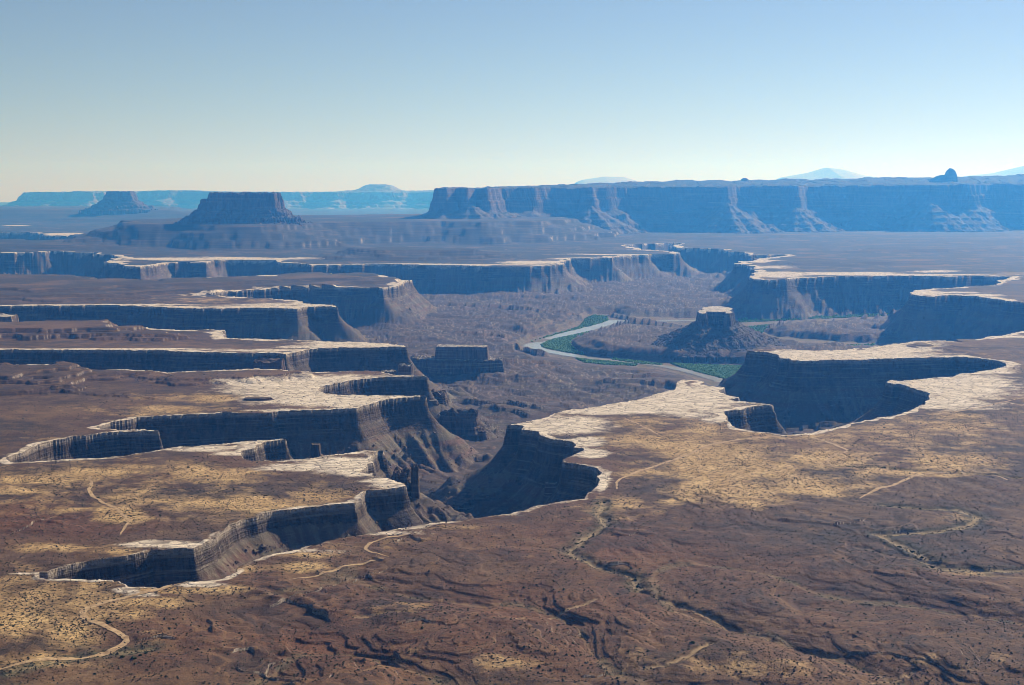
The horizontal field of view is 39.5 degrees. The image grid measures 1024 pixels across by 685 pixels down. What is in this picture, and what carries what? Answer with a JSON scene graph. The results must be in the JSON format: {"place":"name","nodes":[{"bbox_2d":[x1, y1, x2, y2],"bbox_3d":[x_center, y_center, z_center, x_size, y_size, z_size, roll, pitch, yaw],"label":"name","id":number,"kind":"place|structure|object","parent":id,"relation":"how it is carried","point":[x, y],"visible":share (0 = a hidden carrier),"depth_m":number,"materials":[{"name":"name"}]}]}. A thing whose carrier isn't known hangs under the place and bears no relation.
{"place":"outdoors","nodes":[
{"label":"outdoors","id":0,"kind":"place"},
{"bbox_2d":[87,476,130,533],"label":"dirt track","id":1,"kind":"structure","parent":0,"point":[102,502],"depth_m":1832.46,"materials":[{"name":"beige soil"}]},
{"bbox_2d":[0,565,250,669],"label":"dirt track","id":2,"kind":"structure","parent":0,"point":[112,629],"depth_m":1311.95,"materials":[{"name":"beige soil"}]},
{"bbox_2d":[1,184,433,208],"bbox_3d":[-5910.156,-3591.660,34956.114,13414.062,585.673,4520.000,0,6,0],"label":"mesa","id":3,"kind":"structure","parent":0,"point":[377,196],"depth_m":33794.37,"materials":[{"name":"stone"}]},
{"bbox_2d":[289,558,383,579],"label":"dirt track","id":4,"kind":"structure","parent":0,"point":[336,569],"depth_m":1530.42,"materials":[{"name":"beige soil"}]},
{"bbox_2d":[364,533,410,556],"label":"dirt track","id":5,"kind":"structure","parent":0,"point":[367,546],"depth_m":1627.18,"materials":[{"name":"beige soil"}]},
{"bbox_2d":[24,269,908,495],"bbox_3d":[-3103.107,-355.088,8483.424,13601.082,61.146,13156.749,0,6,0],"label":"canyon floor ground","id":6,"kind":"structure","parent":0,"point":[530,384],"depth_m":5288.99,"materials":[{"name":"brown soil"}]},
{"bbox_2d":[411,344,504,375],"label":"square butte","id":7,"kind":"object","parent":6,"relation":"on","point":[453,360],"visible":0.87,"depth_m":4145.16,"materials":[{"name":"stone"}]},
{"bbox_2d":[477,430,487,439],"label":"rock pinnacle","id":8,"kind":"object","parent":6,"relation":"on","point":[482,434],"visible":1,"depth_m":3020.72,"materials":[{"name":"brown stone"}]},
{"bbox_2d":[541,331,588,354],"bbox_3d":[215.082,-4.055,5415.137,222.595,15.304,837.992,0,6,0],"label":"willow foliage","id":9,"kind":"object","parent":6,"relation":"on","point":[562,344],"visible":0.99,"depth_m":5297.17,"materials":[{"name":"green plant"}]},
{"bbox_2d":[531,314,608,341],"bbox_3d":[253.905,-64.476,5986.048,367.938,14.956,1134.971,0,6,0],"label":"willow foliage","id":10,"kind":"object","parent":6,"relation":"on","point":[587,321],"visible":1,"depth_m":6248.42,"materials":[{"name":"green plant"}]},
{"bbox_2d":[575,357,637,365],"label":"willow foliage","id":11,"kind":"object","parent":6,"relation":"on","point":[603,362],"visible":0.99,"depth_m":4744.50,"materials":[{"name":"green plant"}]},
{"bbox_2d":[611,356,662,364],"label":"willow foliage","id":12,"kind":"object","parent":6,"relation":"on","point":[633,361],"visible":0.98,"depth_m":4774.14,"materials":[{"name":"green plant"}]},
{"bbox_2d":[670,362,741,378],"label":"willow foliage","id":13,"kind":"object","parent":6,"relation":"on","point":[721,371],"visible":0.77,"depth_m":4580.61,"materials":[{"name":"green plant"}]},
{"bbox_2d":[650,306,785,363],"bbox_3d":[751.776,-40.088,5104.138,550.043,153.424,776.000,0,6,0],"label":"capped butte","id":14,"kind":"object","parent":6,"relation":"on","point":[706,334],"visible":0.99,"depth_m":4926.65,"materials":[{"name":"stone"}]},
{"bbox_2d":[748,324,774,332],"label":"willow foliage","id":15,"kind":"object","parent":6,"relation":"on","point":[761,328],"visible":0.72,"depth_m":5986.93,"materials":[{"name":"green plant"}]},
{"bbox_2d":[738,313,889,321],"bbox_3d":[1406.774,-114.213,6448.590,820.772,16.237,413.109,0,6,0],"label":"willow foliage","id":16,"kind":"object","parent":6,"relation":"on","point":[745,319],"visible":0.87,"depth_m":6423.90,"materials":[{"name":"green plant"}]},
{"bbox_2d":[847,343,874,345],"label":"willow foliage","id":17,"kind":"object","parent":6,"relation":"on","point":[872,344],"visible":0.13,"depth_m":5307.88,"materials":[{"name":"green plant"}]},
{"bbox_2d":[0,202,1023,684],"bbox_3d":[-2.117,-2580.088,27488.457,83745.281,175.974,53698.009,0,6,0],"label":"plateau ground","id":18,"kind":"structure","parent":0,"point":[156,236],"depth_m":1773.87,"materials":[{"name":"brown soil"}]},
{"bbox_2d":[78,191,157,214],"bbox_3d":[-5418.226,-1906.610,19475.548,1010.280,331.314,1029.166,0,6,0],"label":"distant butte","id":19,"kind":"object","parent":18,"relation":"on","point":[118,202],"visible":0.99,"depth_m":19251.81,"materials":[{"name":"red stone"}]},
{"bbox_2d":[174,191,312,225],"bbox_3d":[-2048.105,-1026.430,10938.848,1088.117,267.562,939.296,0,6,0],"label":"flat topped butte","id":20,"kind":"object","parent":18,"relation":"on","point":[249,207],"visible":0.96,"depth_m":10738.58,"materials":[{"name":"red stone"}]},
{"bbox_2d":[243,397,273,400],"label":"rock outcrop","id":21,"kind":"object","parent":18,"relation":"on","point":[257,398],"visible":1,"depth_m":2744.41,"materials":[{"name":"grey stone"}]},
{"bbox_2d":[0,353,1023,684],"bbox_3d":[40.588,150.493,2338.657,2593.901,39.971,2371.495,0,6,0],"label":"sagebrush","id":22,"kind":"object","parent":18,"relation":"on","point":[522,555],"visible":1,"depth_m":1546.85,"materials":[{"name":"green plant"}]},
{"bbox_2d":[417,174,1023,233],"bbox_3d":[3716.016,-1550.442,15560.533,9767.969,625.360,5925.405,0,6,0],"label":"long mesa","id":23,"kind":"structure","parent":18,"relation":"on","point":[962,204],"depth_m":14556.27,"materials":[{"name":"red stone"}]},
{"bbox_2d":[929,168,957,181],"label":"rock dome","id":24,"kind":"object","parent":23,"relation":"on","point":[950,174],"visible":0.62,"depth_m":16144.83,"materials":[{"name":"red stone"}]},
{"bbox_2d":[907,343,933,347],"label":"rock outcrop","id":25,"kind":"object","parent":18,"relation":"on","point":[920,344],"visible":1,"depth_m":3692.58,"materials":[{"name":"grey stone"}]},
{"bbox_2d":[955,339,977,341],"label":"rock outcrop","id":26,"kind":"object","parent":18,"relation":"on","point":[962,340],"visible":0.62,"depth_m":3777.04,"materials":[{"name":"grey stone"}]},
{"bbox_2d":[0,232,1023,587],"bbox_3d":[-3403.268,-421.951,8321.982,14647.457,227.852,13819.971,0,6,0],"label":"canyon cliffs","id":27,"kind":"structure","parent":0,"point":[810,386],"depth_m":3446.45,"materials":[{"name":"brown stone"}]},
{"bbox_2d":[0,313,18,321],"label":"rock slab","id":28,"kind":"object","parent":27,"relation":"on","point":[8,318],"visible":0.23,"depth_m":4471.84,"materials":[{"name":"stone"}]},
{"bbox_2d":[253,358,285,369],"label":"rock outcrop","id":29,"kind":"object","parent":27,"relation":"on","point":[271,363],"visible":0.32,"depth_m":3330.62,"materials":[{"name":"brown stone"}]},
{"bbox_2d":[310,443,320,457],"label":"hoodoo","id":30,"kind":"object","parent":27,"relation":"on","point":[315,449],"visible":0.88,"depth_m":2288.93,"materials":[{"name":"stone"}]},
{"bbox_2d":[380,369,395,374],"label":"rock block","id":31,"kind":"object","parent":27,"relation":"on","point":[392,372],"visible":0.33,"depth_m":3184.32,"materials":[{"name":"stone"}]},
{"bbox_2d":[391,467,410,496],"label":"rock buttress","id":32,"kind":"object","parent":27,"relation":"on","point":[403,476],"visible":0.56,"depth_m":2026.68,"materials":[{"name":"stone"}]},
{"bbox_2d":[398,362,413,375],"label":"rock block","id":33,"kind":"object","parent":27,"relation":"on","point":[405,369],"visible":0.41,"depth_m":3168.10,"materials":[{"name":"stone"}]},
{"bbox_2d":[410,462,419,498],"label":"rock tower","id":34,"kind":"structure","parent":27,"relation":"on","point":[415,489],"depth_m":2021.03,"materials":[{"name":"brown stone"}]},
{"bbox_2d":[429,399,438,404],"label":"balanced rock","id":35,"kind":"object","parent":27,"relation":"on","point":[435,402],"visible":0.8,"depth_m":3081.17,"materials":[{"name":"stone"}]},
{"bbox_2d":[430,389,449,405],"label":"rock block","id":36,"kind":"object","parent":27,"relation":"on","point":[440,396],"visible":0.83,"depth_m":3109.22,"materials":[{"name":"stone"}]},
{"bbox_2d":[439,408,480,435],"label":"rock fin","id":37,"kind":"object","parent":27,"relation":"on","point":[460,422],"visible":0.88,"depth_m":3021.58,"materials":[{"name":"brown stone"}]},
{"bbox_2d":[20,260,1020,578],"bbox_3d":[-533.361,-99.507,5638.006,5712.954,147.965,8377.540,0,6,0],"label":"talus rubble","id":38,"kind":"object","parent":27,"relation":"on","point":[386,528],"visible":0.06,"depth_m":2457.48,"materials":[{"name":"stone"}]},
{"bbox_2d":[0,0,1023,201],"label":"sky","id":39,"kind":"structure","parent":0,"point":[96,95],"materials":[{"name":"blue"}]},
{"bbox_2d":[575,177,635,183],"bbox_3d":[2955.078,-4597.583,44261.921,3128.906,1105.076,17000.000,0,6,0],"label":"mountain","id":40,"kind":"structure","parent":0,"point":[607,180],"depth_m":43206.54,"materials":[{"name":"blue stone"}]},
{"bbox_2d":[625,418,660,435],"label":"dirt track","id":41,"kind":"structure","parent":0,"point":[644,427],"depth_m":2422.41,"materials":[{"name":"beige soil"}]},
{"bbox_2d":[523,315,861,381],"bbox_3d":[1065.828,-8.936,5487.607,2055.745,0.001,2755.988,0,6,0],"label":"river water","id":42,"kind":"structure","parent":0,"point":[535,345],"depth_m":5163.55,"materials":[{"name":"green liquid"}]},
{"bbox_2d":[615,435,847,488],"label":"dirt track","id":43,"kind":"structure","parent":0,"point":[701,448],"depth_m":2193.72,"materials":[{"name":"beige soil"}]},
{"bbox_2d":[776,168,878,179],"bbox_3d":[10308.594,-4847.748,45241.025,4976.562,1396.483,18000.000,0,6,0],"label":"mountain","id":44,"kind":"structure","parent":0,"point":[830,173],"depth_m":44110.59,"materials":[{"name":"blue stone"}]},
{"bbox_2d":[860,472,1006,497],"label":"dirt track","id":45,"kind":"structure","parent":0,"point":[878,488],"depth_m":1974.41,"materials":[{"name":"beige soil"}]},
{"bbox_2d":[919,398,1020,415],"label":"dirt track","id":46,"kind":"structure","parent":0,"point":[970,409],"depth_m":2637.71,"materials":[{"name":"beige soil"}]},
{"bbox_2d":[963,166,1023,176],"bbox_3d":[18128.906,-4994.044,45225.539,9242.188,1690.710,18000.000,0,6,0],"label":"mountain","id":47,"kind":"structure","parent":0,"point":[1016,170],"depth_m":44693.06,"materials":[{"name":"blue stone"}]}
]}

